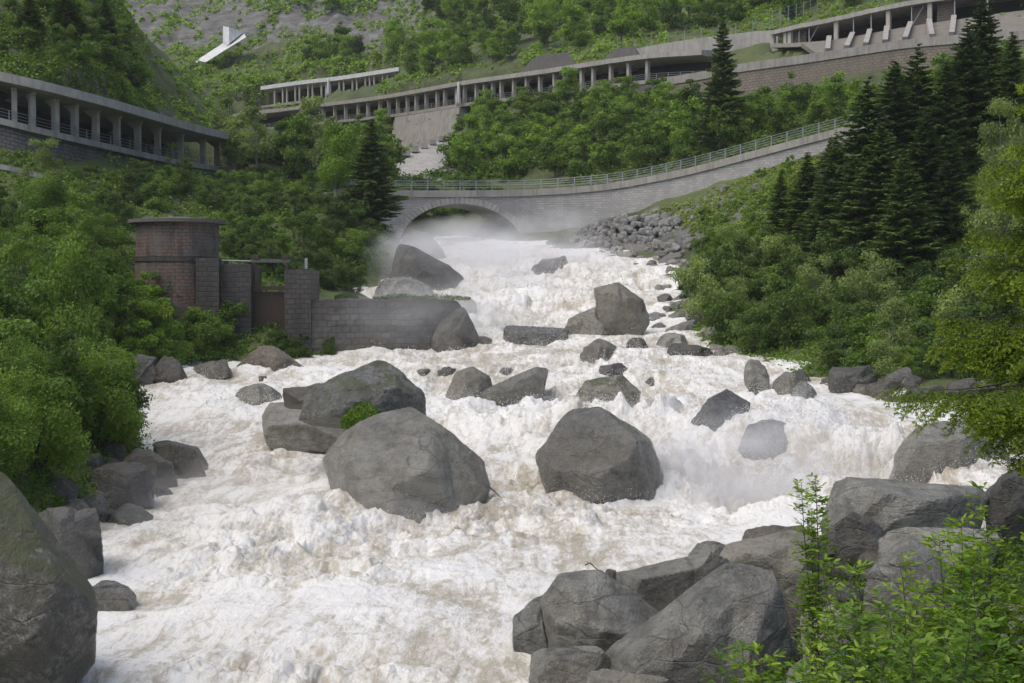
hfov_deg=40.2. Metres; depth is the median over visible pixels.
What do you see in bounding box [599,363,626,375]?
boulder
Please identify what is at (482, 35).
leafy tree
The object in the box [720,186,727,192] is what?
stone
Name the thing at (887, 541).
boulder
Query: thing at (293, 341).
shrub
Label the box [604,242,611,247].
stone
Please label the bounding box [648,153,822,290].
grass
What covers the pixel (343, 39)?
leafy tree
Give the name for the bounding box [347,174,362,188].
shrub
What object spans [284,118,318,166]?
leafy tree
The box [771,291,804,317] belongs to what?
shrub
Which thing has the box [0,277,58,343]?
shrub
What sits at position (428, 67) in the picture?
leafy tree
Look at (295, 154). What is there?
leafy tree
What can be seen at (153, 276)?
shrub
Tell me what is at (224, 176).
shrub
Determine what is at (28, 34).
leafy tree
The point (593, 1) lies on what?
leafy tree
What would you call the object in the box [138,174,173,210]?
shrub
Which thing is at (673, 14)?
leafy tree
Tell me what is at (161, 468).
boulder
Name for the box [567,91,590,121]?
leafy tree
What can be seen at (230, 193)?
shrub
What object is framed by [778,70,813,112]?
leafy tree
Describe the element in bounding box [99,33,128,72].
leafy tree
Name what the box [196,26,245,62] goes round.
avalanche deflector
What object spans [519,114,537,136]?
leafy tree
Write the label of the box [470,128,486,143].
leafy tree
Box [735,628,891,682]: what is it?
shrub
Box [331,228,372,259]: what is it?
shrub
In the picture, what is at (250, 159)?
leafy tree
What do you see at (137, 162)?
shrub
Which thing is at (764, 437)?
boulder
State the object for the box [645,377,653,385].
boulder
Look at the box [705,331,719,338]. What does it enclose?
stone
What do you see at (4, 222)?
shrub
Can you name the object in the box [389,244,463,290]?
boulder
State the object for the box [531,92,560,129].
leafy tree
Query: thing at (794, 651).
stone
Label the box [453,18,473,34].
leafy tree
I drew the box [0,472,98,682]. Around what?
boulder
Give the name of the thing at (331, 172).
leafy tree
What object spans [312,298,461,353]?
weir wall
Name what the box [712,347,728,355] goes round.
stone
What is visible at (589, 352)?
boulder
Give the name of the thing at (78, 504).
boulder
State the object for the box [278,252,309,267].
shrub
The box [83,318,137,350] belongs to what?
shrub
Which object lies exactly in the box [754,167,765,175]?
shrub
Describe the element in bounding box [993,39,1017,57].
leafy tree
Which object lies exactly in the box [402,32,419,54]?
leafy tree
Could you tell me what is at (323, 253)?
shrub
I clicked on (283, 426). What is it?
boulder
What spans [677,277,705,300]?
shrub
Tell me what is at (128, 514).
boulder
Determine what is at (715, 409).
boulder
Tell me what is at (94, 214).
shrub
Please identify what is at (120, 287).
shrub
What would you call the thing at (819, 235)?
shrub
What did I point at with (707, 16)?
leafy tree
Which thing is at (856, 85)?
leafy tree
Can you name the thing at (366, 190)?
shrub
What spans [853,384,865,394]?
stone
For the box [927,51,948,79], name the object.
leafy tree
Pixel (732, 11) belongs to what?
leafy tree
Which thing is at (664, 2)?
leafy tree
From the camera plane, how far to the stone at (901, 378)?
79.11 m
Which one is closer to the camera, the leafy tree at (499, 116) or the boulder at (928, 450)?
the boulder at (928, 450)
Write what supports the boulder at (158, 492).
on the ground at (470, 224)
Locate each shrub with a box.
[0,38,9,50]
[0,184,9,212]
[0,190,6,211]
[0,197,25,225]
[0,207,33,238]
[0,222,45,274]
[0,233,63,321]
[0,264,45,307]
[0,273,48,327]
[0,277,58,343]
[0,297,55,342]
[0,307,50,358]
[0,315,24,358]
[0,321,59,380]
[0,334,70,427]
[0,335,55,428]
[0,341,11,391]
[0,356,98,476]
[0,367,42,448]
[0,392,45,477]
[7,169,77,239]
[12,207,85,271]
[12,235,83,308]
[20,229,118,373]
[23,339,97,434]
[25,306,70,372]
[32,222,109,308]
[47,328,141,408]
[49,293,114,365]
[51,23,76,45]
[55,40,72,62]
[55,201,74,209]
[55,338,150,450]
[59,188,95,243]
[59,336,151,441]
[60,180,91,199]
[70,212,134,289]
[71,190,109,219]
[72,208,109,257]
[73,317,112,339]
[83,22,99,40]
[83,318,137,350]
[87,194,111,212]
[87,209,107,232]
[87,253,116,288]
[89,289,144,326]
[91,262,137,318]
[92,227,131,255]
[94,190,137,235]
[96,185,129,214]
[99,369,144,420]
[100,311,131,341]
[101,379,154,431]
[107,205,120,224]
[108,171,146,204]
[112,319,158,356]
[114,293,157,335]
[116,266,134,296]
[120,92,134,104]
[121,158,154,185]
[121,272,152,317]
[121,315,156,351]
[128,167,168,200]
[133,270,161,300]
[136,297,185,347]
[137,284,162,317]
[137,327,166,350]
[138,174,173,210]
[142,315,163,328]
[143,271,170,294]
[149,168,178,193]
[150,338,190,364]
[158,164,186,188]
[160,317,186,352]
[163,175,183,195]
[164,329,201,364]
[165,157,194,193]
[168,294,180,316]
[168,306,202,341]
[178,309,224,362]
[181,162,195,191]
[184,317,238,358]
[193,177,218,204]
[196,181,230,208]
[213,169,236,190]
[214,298,249,335]
[217,210,247,230]
[219,222,248,255]
[219,228,250,254]
[220,186,255,211]
[224,185,241,197]
[229,192,255,216]
[230,231,259,259]
[234,169,261,195]
[236,214,274,240]
[238,193,274,225]
[240,248,262,267]
[245,179,272,202]
[251,234,281,257]
[255,240,275,265]
[256,170,284,196]
[258,191,286,206]
[262,247,289,276]
[263,191,292,213]
[264,327,287,345]
[264,340,279,347]
[270,227,291,253]
[274,260,295,281]
[276,338,299,356]
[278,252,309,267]
[279,209,321,249]
[281,338,299,348]
[283,170,323,203]
[284,181,309,203]
[289,195,317,223]
[290,244,331,270]
[290,263,314,269]
[291,340,314,357]
[295,333,308,346]
[296,262,324,283]
[303,172,324,191]
[309,188,334,211]
[309,224,336,250]
[313,214,348,244]
[314,172,340,191]
[318,336,337,355]
[319,272,340,289]
[321,191,356,231]
[322,258,352,286]
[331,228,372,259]
[336,184,375,219]
[338,263,367,292]
[340,203,374,229]
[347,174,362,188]
[358,226,380,247]
[412,177,437,189]
[413,212,424,222]
[424,207,447,218]
[430,188,456,218]
[449,207,467,217]
[451,174,480,189]
[467,175,490,189]
[482,183,503,189]
[669,255,736,323]
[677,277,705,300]
[682,279,720,304]
[688,248,715,269]
[689,228,727,259]
[690,244,715,280]
[691,245,732,283]
[696,233,756,289]
[697,206,711,220]
[698,648,739,682]
[699,291,751,344]
[709,275,750,312]
[710,619,852,682]
[713,219,755,250]
[718,229,735,250]
[726,222,744,237]
[727,266,767,301]
[732,290,810,342]
[732,310,778,353]
[735,247,751,265]
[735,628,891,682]
[742,218,759,237]
[744,211,763,228]
[744,242,766,266]
[750,263,786,303]
[752,222,807,255]
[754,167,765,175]
[755,237,765,247]
[756,194,767,204]
[756,238,810,291]
[757,277,824,350]
[758,234,801,277]
[763,198,774,216]
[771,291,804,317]
[779,164,792,173]
[780,155,794,166]
[784,632,972,682]
[792,274,823,295]
[795,253,850,303]
[798,292,833,328]
[799,289,831,316]
[803,599,926,682]
[804,553,979,682]
[809,227,841,274]
[810,235,860,290]
[815,324,860,366]
[821,238,876,274]
[821,589,1005,682]
[823,298,857,321]
[825,283,884,339]
[827,247,899,311]
[827,267,907,325]
[838,312,894,366]
[840,271,894,319]
[841,244,893,299]
[850,334,893,364]
[865,295,926,351]
[866,337,905,380]
[873,513,1017,682]
[876,267,905,295]
[877,616,1022,682]
[879,354,900,372]
[885,259,934,312]
[889,258,919,290]
[896,345,923,370]
[897,233,944,269]
[899,536,1023,682]
[901,272,942,292]
[902,274,962,321]
[904,339,923,355]
[906,302,994,365]
[910,295,940,333]
[911,354,939,379]
[912,350,944,373]
[917,249,957,280]
[917,316,941,340]
[919,326,960,352]
[928,480,1023,682]
[931,251,1009,326]
[935,245,979,285]
[935,274,1014,332]
[936,346,963,377]
[941,294,1015,344]
[945,193,986,235]
[950,252,986,291]
[954,360,977,378]
[957,200,1010,236]
[966,342,1006,380]
[983,224,1019,292]
[987,349,1020,383]
[999,590,1023,681]
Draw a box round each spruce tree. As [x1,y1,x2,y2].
[13,0,47,35]
[48,0,82,34]
[75,8,89,39]
[96,0,121,45]
[334,118,408,226]
[421,0,436,8]
[431,0,447,20]
[691,17,750,148]
[760,172,791,237]
[775,152,824,242]
[794,130,848,251]
[803,151,876,274]
[804,76,906,236]
[813,135,834,191]
[826,122,935,272]
[855,150,955,284]
[870,61,930,180]
[891,43,968,171]
[897,112,959,233]
[923,131,979,240]
[925,61,987,180]
[936,19,1002,155]
[964,0,1020,128]
[982,31,1023,129]
[1012,75,1023,125]
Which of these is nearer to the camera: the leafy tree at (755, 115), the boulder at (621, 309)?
the boulder at (621, 309)
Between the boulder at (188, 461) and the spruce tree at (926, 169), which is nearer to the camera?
the boulder at (188, 461)
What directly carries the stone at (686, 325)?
on the ground at (470, 224)
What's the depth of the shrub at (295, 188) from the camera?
165.42 m
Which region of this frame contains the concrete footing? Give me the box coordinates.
[622,244,652,250]
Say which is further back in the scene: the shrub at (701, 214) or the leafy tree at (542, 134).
the leafy tree at (542, 134)
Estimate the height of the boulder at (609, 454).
6.245 m
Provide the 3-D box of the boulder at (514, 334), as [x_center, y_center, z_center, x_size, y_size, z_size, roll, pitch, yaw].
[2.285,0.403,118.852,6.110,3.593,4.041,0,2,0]
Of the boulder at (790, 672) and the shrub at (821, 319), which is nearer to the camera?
the boulder at (790, 672)
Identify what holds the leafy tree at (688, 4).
on the ground at (470, 224)
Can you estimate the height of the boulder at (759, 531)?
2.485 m
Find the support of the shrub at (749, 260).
on the ground at (470, 224)
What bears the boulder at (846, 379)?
on the ground at (470, 224)
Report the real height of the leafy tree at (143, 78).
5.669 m
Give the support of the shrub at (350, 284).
on the ground at (470, 224)
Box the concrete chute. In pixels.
[393,132,453,178]
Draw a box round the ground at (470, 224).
[0,0,1023,681]
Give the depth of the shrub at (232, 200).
157.40 m
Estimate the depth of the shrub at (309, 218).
148.18 m
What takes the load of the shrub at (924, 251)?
on the ground at (470, 224)
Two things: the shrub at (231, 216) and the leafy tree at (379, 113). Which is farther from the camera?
the leafy tree at (379, 113)
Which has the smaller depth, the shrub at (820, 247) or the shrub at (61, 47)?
the shrub at (820, 247)
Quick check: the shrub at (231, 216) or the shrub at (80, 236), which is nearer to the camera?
the shrub at (80, 236)
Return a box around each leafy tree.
[0,0,18,9]
[14,21,42,48]
[33,0,51,8]
[49,0,87,22]
[62,33,101,72]
[81,0,105,19]
[88,16,111,44]
[92,34,110,60]
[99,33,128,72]
[115,14,136,39]
[116,27,135,51]
[118,49,149,82]
[128,56,153,89]
[208,90,236,131]
[216,126,253,170]
[220,114,246,170]
[237,105,277,171]
[242,139,261,163]
[247,122,270,161]
[264,120,293,166]
[269,116,301,145]
[276,117,311,159]
[280,132,312,180]
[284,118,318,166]
[292,96,325,165]
[298,120,320,168]
[300,40,314,60]
[302,123,333,168]
[308,33,330,61]
[311,115,358,146]
[314,121,361,191]
[320,0,343,12]
[322,33,343,55]
[322,122,357,170]
[333,21,349,36]
[335,34,352,48]
[338,34,353,55]
[343,27,365,53]
[353,115,363,135]
[354,122,377,168]
[370,140,401,178]
[372,120,394,143]
[373,107,392,131]
[378,124,393,139]
[378,134,406,178]
[382,23,404,51]
[383,19,408,43]
[400,40,422,74]
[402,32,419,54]
[414,19,440,49]
[417,17,446,63]
[420,53,436,72]
[435,23,447,33]
[436,27,468,65]
[436,135,462,167]
[439,0,452,20]
[443,0,462,24]
[444,36,473,66]
[447,131,487,170]
[450,0,467,19]
[450,124,463,148]
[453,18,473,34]
[453,29,478,67]
[455,114,465,125]
[459,110,488,128]
[461,0,481,12]
[468,138,488,159]
[469,88,494,114]
[470,7,494,33]
[470,21,492,43]
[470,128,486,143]
[471,20,501,57]
[472,104,493,130]
[474,0,490,9]
[479,113,500,132]
[479,122,501,154]
[484,37,504,63]
[486,12,498,26]
[486,94,504,112]
[487,125,509,154]
[488,0,502,13]
[492,124,523,159]
[493,0,520,23]
[493,22,507,40]
[493,103,510,120]
[497,134,530,177]
[498,24,519,59]
[498,115,510,134]
[502,30,521,44]
[502,116,521,135]
[504,126,530,150]
[506,16,528,36]
[506,86,527,109]
[514,90,531,119]
[517,0,533,20]
[517,85,541,104]
[518,0,558,36]
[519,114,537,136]
[520,112,554,147]
[522,0,548,18]
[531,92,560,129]
[532,12,561,49]
[533,134,572,176]
[538,127,554,147]
[541,125,579,151]
[543,85,561,102]
[547,0,572,23]
[549,112,574,141]
[552,66,580,104]
[555,0,589,24]
[557,138,590,166]
[559,16,580,36]
[564,15,583,41]
[565,151,589,177]
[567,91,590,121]
[570,124,594,152]
[571,24,592,48]
[572,111,598,146]
[576,86,589,97]
[579,0,592,10]
[580,86,610,130]
[585,79,615,108]
[586,100,628,137]
[587,142,609,165]
[588,0,611,5]
[588,9,611,34]
[589,0,614,11]
[591,133,622,168]
[593,92,617,124]
[603,3,615,21]
[607,0,635,39]
[609,95,628,112]
[609,105,640,138]
[611,75,629,95]
[614,14,641,34]
[620,0,640,12]
[621,75,640,99]
[621,89,643,117]
[621,119,650,149]
[622,134,652,168]
[625,0,643,23]
[626,124,656,155]
[627,93,652,124]
[633,0,659,32]
[639,0,661,14]
[644,129,673,160]
[645,76,669,102]
[645,116,655,136]
[649,81,676,107]
[649,112,677,146]
[657,0,670,17]
[658,0,687,28]
[665,92,682,114]
[667,98,691,121]
[668,79,702,113]
[668,95,699,143]
[670,119,699,160]
[680,0,709,20]
[685,103,708,147]
[689,0,719,26]
[693,103,705,123]
[706,104,740,152]
[708,0,725,14]
[712,0,731,14]
[723,0,748,22]
[729,1,747,16]
[738,89,773,118]
[740,94,770,133]
[749,0,770,5]
[758,86,774,115]
[764,97,796,132]
[772,90,797,115]
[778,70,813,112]
[779,0,805,18]
[807,94,832,123]
[817,70,852,106]
[821,84,846,118]
[825,75,846,108]
[846,78,876,110]
[873,65,904,100]
[914,59,936,92]
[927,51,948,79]
[930,54,958,93]
[989,45,1023,78]
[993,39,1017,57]
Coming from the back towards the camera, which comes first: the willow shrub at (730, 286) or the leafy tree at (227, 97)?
the leafy tree at (227, 97)
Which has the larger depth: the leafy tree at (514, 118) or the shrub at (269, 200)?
the leafy tree at (514, 118)
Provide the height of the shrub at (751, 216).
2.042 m
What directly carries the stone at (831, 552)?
on the ground at (470, 224)
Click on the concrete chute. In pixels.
(421, 157)
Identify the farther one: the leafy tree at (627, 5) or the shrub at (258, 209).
the leafy tree at (627, 5)
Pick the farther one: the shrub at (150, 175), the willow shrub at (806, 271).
the shrub at (150, 175)
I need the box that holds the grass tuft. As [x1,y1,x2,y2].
[340,398,382,429]
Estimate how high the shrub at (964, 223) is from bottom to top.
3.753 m
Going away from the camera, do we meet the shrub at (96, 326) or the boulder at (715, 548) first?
the boulder at (715, 548)
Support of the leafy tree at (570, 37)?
on the ground at (470, 224)
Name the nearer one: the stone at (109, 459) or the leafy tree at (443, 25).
the stone at (109, 459)
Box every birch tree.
[18,137,65,210]
[875,82,1023,481]
[966,95,1023,260]
[1009,188,1023,315]
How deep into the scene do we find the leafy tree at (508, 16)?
348.22 m
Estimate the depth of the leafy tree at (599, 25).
299.98 m
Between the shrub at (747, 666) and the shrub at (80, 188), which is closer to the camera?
the shrub at (747, 666)
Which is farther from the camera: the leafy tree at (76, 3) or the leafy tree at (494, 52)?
the leafy tree at (494, 52)
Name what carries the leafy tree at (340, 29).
on the ground at (470, 224)
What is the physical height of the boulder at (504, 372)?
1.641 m
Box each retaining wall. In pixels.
[0,125,125,160]
[392,107,466,150]
[601,84,653,93]
[659,40,1023,98]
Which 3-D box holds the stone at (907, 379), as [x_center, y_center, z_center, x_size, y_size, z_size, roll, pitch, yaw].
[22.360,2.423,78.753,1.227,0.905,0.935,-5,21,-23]
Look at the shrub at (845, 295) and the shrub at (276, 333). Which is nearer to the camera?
the shrub at (845, 295)
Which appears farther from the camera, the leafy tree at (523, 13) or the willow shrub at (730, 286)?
the leafy tree at (523, 13)
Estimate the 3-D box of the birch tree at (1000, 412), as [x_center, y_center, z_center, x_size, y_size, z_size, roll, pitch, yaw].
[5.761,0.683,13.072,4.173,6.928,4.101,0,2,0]
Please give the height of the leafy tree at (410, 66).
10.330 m
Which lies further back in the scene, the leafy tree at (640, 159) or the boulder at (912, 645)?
the leafy tree at (640, 159)
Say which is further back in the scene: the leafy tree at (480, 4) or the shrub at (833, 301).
the leafy tree at (480, 4)
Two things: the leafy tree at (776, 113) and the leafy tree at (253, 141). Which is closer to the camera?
the leafy tree at (776, 113)
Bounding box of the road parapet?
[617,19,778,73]
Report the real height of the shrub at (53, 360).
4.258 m
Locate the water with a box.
[80,235,1023,682]
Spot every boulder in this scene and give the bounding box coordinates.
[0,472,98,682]
[38,506,103,578]
[46,476,78,501]
[62,499,88,510]
[80,494,110,522]
[89,462,154,509]
[92,580,136,611]
[101,441,125,461]
[108,504,153,525]
[122,448,177,488]
[131,354,157,384]
[153,356,187,383]
[153,440,207,478]
[154,487,172,496]
[193,359,232,379]
[235,383,281,405]
[237,345,302,370]
[259,376,266,381]
[262,402,346,452]
[282,383,320,408]
[298,360,426,428]
[323,407,489,523]
[372,277,435,299]
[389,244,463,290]
[401,231,445,258]
[416,368,429,375]
[431,307,481,352]
[437,366,455,376]
[445,366,491,399]
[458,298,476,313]
[479,336,492,344]
[479,367,548,406]
[499,368,512,374]
[503,325,570,345]
[512,595,547,654]
[528,646,610,682]
[531,256,567,274]
[535,406,662,503]
[540,570,658,651]
[565,307,609,335]
[576,375,640,406]
[580,338,615,363]
[586,669,668,682]
[594,282,649,334]
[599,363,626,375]
[605,561,791,682]
[605,569,615,579]
[616,552,712,605]
[626,337,647,348]
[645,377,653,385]
[652,587,688,611]
[656,333,687,347]
[667,343,712,356]
[688,541,725,558]
[691,389,749,431]
[693,556,729,583]
[719,530,823,588]
[737,419,787,459]
[742,525,807,539]
[744,359,769,391]
[772,371,799,394]
[782,572,837,639]
[787,649,860,682]
[791,381,816,398]
[800,604,853,657]
[820,477,988,545]
[828,365,880,393]
[834,512,882,566]
[863,534,957,627]
[864,379,899,399]
[874,527,1000,573]
[879,631,946,664]
[889,420,1009,482]
[903,384,944,401]
[917,584,998,633]
[985,469,1023,544]
[996,604,1023,681]
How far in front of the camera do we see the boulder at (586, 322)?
117.69 m
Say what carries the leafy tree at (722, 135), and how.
on the ground at (470, 224)
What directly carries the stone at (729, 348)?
on the ground at (470, 224)
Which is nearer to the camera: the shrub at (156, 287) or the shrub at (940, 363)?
the shrub at (940, 363)
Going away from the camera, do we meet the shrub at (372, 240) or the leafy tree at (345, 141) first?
the shrub at (372, 240)
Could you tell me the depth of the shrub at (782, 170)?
155.16 m
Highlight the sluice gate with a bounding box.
[196,255,318,351]
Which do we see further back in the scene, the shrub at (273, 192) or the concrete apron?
the concrete apron
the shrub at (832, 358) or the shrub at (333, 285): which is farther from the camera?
the shrub at (333, 285)
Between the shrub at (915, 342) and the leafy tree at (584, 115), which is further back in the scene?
the leafy tree at (584, 115)
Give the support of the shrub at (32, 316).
on the ground at (470, 224)
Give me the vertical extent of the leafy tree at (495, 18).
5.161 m
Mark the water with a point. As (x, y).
(216, 575)
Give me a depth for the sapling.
13.59 m
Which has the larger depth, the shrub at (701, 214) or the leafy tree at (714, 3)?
the leafy tree at (714, 3)
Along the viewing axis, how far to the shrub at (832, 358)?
88.87 m
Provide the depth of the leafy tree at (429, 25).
359.61 m
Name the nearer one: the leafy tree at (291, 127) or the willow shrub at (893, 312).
the willow shrub at (893, 312)
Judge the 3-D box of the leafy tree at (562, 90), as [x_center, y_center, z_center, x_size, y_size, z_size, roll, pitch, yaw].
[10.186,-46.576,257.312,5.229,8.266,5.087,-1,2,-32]
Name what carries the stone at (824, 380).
on the ground at (470, 224)
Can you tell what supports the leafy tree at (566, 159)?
on the ground at (470, 224)
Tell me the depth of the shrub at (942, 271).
111.47 m
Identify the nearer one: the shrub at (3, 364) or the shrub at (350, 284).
the shrub at (3, 364)
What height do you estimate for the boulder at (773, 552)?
3.438 m
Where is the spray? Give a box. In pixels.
[83,234,1007,680]
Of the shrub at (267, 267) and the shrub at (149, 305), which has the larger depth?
the shrub at (267, 267)
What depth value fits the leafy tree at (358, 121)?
321.64 m
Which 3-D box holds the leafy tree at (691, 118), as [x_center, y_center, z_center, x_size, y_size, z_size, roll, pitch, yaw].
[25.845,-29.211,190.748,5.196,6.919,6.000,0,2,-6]
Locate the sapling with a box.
[788,472,837,682]
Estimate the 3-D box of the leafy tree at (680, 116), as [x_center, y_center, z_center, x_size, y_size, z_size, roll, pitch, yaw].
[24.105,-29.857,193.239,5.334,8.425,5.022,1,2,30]
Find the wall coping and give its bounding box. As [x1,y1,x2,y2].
[654,31,1023,86]
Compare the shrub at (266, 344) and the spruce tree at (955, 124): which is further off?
the spruce tree at (955, 124)
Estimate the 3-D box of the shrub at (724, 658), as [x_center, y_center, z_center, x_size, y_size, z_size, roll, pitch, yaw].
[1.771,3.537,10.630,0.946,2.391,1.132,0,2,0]
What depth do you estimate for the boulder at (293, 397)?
63.82 m
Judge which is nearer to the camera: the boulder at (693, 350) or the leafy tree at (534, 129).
the boulder at (693, 350)
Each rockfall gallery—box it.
[0,71,236,172]
[233,50,721,129]
[261,67,401,108]
[770,0,1023,50]
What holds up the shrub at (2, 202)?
on the ground at (470, 224)
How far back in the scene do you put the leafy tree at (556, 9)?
322.77 m
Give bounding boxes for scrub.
[93,0,1023,190]
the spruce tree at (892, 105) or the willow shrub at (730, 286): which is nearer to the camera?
the willow shrub at (730, 286)
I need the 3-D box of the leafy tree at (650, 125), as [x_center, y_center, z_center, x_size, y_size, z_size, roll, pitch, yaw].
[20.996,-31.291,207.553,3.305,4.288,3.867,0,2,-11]
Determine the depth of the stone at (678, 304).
127.96 m
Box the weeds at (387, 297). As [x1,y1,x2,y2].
[372,293,424,299]
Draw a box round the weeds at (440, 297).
[417,293,470,300]
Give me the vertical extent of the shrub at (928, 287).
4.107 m
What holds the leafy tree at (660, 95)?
on the ground at (470, 224)
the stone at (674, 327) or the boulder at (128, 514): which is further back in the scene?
the stone at (674, 327)
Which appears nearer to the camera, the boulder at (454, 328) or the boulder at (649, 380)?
the boulder at (649, 380)
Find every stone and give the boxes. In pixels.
[86,453,103,467]
[104,457,119,463]
[569,236,579,241]
[577,241,587,247]
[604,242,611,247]
[617,251,633,257]
[646,260,656,264]
[648,313,665,316]
[650,315,662,320]
[651,322,665,327]
[652,239,660,248]
[653,256,660,260]
[654,251,666,257]
[654,284,663,289]
[657,293,672,301]
[662,284,671,289]
[663,248,670,253]
[663,306,671,311]
[664,241,676,249]
[665,266,677,273]
[667,259,677,264]
[669,324,678,329]
[671,243,680,251]
[674,252,683,258]
[677,298,689,308]
[677,320,696,330]
[680,234,691,239]
[685,237,694,244]
[698,327,718,336]
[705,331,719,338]
[709,343,723,350]
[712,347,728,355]
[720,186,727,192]
[724,345,739,353]
[752,183,760,190]
[790,642,802,663]
[792,369,810,381]
[821,378,827,382]
[822,540,834,549]
[822,545,835,564]
[825,561,858,580]
[831,581,853,589]
[837,587,863,605]
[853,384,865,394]
[857,551,877,569]
[860,567,871,585]
[871,616,915,632]
[877,376,883,381]
[883,367,912,381]
[898,375,905,383]
[899,375,922,386]
[904,383,919,389]
[946,378,975,393]
[955,386,980,399]
[971,380,993,388]
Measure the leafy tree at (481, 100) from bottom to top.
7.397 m
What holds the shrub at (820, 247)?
on the ground at (470, 224)
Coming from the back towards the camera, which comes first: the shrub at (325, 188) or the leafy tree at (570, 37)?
the leafy tree at (570, 37)
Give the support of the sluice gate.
on the ground at (470, 224)
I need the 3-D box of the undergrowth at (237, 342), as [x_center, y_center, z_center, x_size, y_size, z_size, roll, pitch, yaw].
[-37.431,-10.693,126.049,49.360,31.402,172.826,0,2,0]
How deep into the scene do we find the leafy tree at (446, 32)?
329.47 m
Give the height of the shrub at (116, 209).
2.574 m
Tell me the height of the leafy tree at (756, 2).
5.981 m
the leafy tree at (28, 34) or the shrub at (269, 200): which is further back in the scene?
the leafy tree at (28, 34)
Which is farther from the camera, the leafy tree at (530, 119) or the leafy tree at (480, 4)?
the leafy tree at (480, 4)
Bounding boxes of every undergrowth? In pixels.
[0,0,171,145]
[0,146,401,513]
[390,74,1023,188]
[687,128,1023,400]
[758,529,1023,682]
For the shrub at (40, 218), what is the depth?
100.89 m
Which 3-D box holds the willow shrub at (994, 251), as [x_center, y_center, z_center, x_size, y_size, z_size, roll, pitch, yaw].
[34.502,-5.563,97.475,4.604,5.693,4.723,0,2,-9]
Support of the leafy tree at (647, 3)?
on the ground at (470, 224)
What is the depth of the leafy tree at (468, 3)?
390.09 m
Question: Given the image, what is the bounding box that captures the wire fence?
[773,0,822,24]
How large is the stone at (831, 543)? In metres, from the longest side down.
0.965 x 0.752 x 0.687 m
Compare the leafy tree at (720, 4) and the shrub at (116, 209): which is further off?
the leafy tree at (720, 4)
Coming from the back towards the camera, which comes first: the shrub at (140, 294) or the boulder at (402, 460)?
the shrub at (140, 294)
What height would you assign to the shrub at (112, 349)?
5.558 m
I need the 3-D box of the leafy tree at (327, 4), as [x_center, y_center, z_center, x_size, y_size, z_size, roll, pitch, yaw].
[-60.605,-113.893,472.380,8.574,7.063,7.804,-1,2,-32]
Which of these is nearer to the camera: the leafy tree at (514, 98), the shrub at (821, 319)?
the shrub at (821, 319)
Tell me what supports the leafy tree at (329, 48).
on the ground at (470, 224)
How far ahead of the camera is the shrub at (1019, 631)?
12.64 m
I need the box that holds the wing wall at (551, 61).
[520,52,576,72]
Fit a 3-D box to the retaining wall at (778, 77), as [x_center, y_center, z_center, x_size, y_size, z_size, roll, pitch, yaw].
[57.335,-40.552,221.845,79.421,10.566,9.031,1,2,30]
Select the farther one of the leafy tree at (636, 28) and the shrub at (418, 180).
the leafy tree at (636, 28)
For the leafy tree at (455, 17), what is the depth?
391.69 m
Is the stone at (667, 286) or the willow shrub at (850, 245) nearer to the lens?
the willow shrub at (850, 245)
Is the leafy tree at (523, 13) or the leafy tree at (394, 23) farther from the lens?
the leafy tree at (394, 23)
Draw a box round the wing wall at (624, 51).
[604,46,639,59]
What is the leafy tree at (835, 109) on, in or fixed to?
on the ground at (470, 224)
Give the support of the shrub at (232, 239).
on the ground at (470, 224)
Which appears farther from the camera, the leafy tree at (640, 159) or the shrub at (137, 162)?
the leafy tree at (640, 159)
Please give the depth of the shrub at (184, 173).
170.01 m
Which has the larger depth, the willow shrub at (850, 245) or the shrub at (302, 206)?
the shrub at (302, 206)
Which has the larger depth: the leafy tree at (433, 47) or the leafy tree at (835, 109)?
the leafy tree at (433, 47)
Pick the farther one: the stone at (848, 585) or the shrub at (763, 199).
the shrub at (763, 199)
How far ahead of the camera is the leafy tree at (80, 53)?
177.24 m
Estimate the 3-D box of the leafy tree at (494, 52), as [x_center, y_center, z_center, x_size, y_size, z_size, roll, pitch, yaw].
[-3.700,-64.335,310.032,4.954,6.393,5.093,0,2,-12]
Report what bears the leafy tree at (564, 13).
on the ground at (470, 224)
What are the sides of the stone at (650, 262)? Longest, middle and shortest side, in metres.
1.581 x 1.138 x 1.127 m
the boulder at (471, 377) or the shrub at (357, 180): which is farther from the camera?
the shrub at (357, 180)
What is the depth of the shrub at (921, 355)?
81.12 m
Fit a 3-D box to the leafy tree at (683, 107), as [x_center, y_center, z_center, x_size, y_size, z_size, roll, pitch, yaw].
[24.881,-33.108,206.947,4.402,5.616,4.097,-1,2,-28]
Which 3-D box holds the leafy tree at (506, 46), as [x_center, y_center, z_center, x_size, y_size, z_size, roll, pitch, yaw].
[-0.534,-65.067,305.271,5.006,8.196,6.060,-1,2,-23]
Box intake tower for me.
[128,217,225,325]
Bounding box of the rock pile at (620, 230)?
[571,213,681,246]
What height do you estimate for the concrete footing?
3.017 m
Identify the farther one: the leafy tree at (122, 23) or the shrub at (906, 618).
the leafy tree at (122, 23)
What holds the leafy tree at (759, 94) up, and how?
on the ground at (470, 224)
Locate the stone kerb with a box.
[0,164,41,177]
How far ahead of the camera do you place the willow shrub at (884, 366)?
82.21 m
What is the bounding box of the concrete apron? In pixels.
[801,11,1023,53]
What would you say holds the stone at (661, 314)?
on the ground at (470, 224)
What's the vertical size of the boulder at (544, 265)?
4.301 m
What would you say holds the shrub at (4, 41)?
on the ground at (470, 224)
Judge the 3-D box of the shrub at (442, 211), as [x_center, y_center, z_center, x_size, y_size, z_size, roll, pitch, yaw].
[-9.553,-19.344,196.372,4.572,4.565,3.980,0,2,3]
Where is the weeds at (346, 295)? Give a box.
[334,292,358,298]

